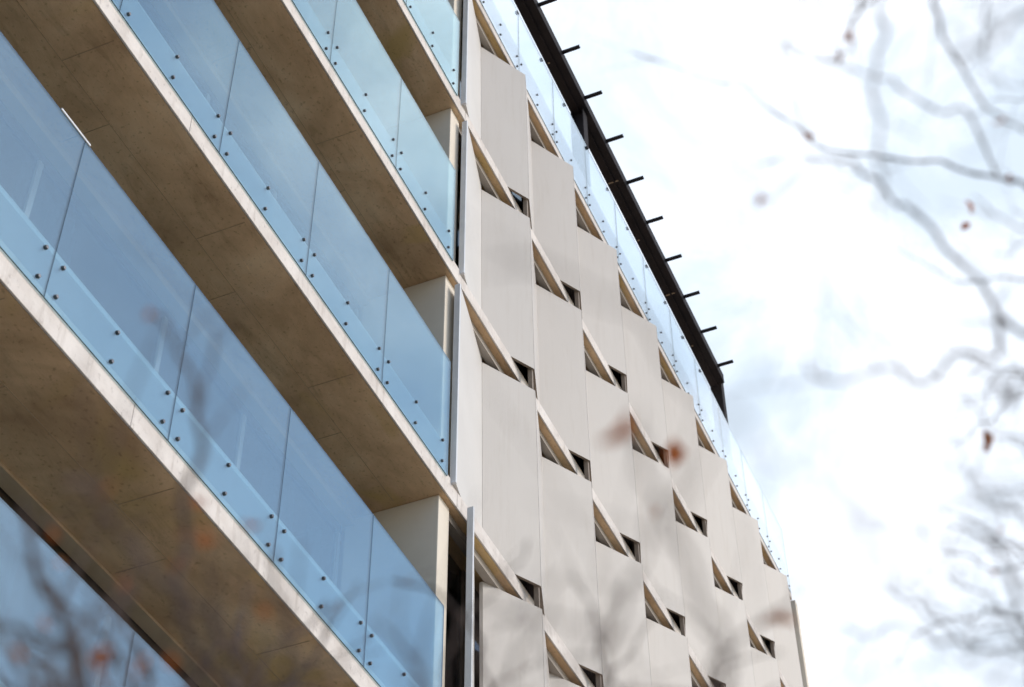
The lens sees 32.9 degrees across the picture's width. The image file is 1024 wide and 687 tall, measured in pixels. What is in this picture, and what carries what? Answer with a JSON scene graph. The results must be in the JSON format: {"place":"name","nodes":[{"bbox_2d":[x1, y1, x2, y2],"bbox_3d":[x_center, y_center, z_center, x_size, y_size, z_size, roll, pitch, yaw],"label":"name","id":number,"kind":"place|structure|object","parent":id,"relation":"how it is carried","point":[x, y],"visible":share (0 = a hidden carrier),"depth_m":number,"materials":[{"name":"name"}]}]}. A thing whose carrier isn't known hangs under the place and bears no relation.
{"place":"outdoors","nodes":[
{"label":"outdoors","id":0,"kind":"place"},
{"bbox_2d":[0,235,1008,686],"bbox_3d":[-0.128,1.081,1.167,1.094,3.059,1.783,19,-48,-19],"label":"bare tree","id":1,"kind":"object","parent":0,"point":[76,669],"visible":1,"depth_m":1.62,"materials":[{"name":"brown plant"}]},
{"bbox_2d":[421,0,1023,686],"bbox_3d":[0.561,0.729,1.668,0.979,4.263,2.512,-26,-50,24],"label":"bare tree","id":2,"kind":"object","parent":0,"point":[673,450],"visible":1,"depth_m":1.92,"materials":[{"name":"brown plant"}]},
{"bbox_2d":[513,0,1023,686],"label":"sky","id":3,"kind":"structure","parent":0,"point":[705,180],"materials":[{"name":"white"}]},
{"bbox_3d":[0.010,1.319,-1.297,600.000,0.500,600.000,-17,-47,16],"label":"ground","id":4,"kind":"structure","parent":0,"visible":0},
{"bbox_2d":[0,0,808,686],"bbox_3d":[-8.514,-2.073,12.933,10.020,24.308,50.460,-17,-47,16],"label":"apartment building","id":5,"kind":"structure","parent":4,"relation":"on","point":[208,158],"depth_m":17.81,"materials":[{"name":"concrete"}]},
{"bbox_2d":[0,462,219,686],"bbox_3d":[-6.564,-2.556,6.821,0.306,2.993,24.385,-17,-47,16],"label":"balcony window","id":6,"kind":"structure","parent":5,"relation":"in","point":[16,588],"depth_m":12.96,"materials":[{"name":"glass"}]},
{"bbox_2d":[0,68,353,586],"bbox_3d":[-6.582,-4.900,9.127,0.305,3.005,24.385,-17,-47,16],"label":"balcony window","id":7,"kind":"structure","parent":5,"relation":"in","point":[36,171],"depth_m":15.53,"materials":[{"name":"glass"}]},
{"bbox_2d":[138,0,370,317],"bbox_3d":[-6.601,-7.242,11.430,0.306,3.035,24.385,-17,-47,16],"label":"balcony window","id":8,"kind":"structure","parent":5,"relation":"in","point":[162,14],"depth_m":18.67,"materials":[{"name":"glass"}]},
{"bbox_2d":[445,553,479,686],"bbox_3d":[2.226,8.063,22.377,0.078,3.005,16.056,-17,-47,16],"label":"recessed window","id":9,"kind":"structure","parent":5,"relation":"in","point":[456,586],"depth_m":18.23,"materials":[{"name":"black glass"}]},
{"bbox_2d":[514,0,733,422],"bbox_3d":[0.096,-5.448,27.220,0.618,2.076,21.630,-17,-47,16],"label":"roof pergola","id":10,"kind":"object","parent":5,"relation":"on","point":[552,52],"visible":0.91,"depth_m":31.12,"materials":[{"name":"metal"}]}
]}

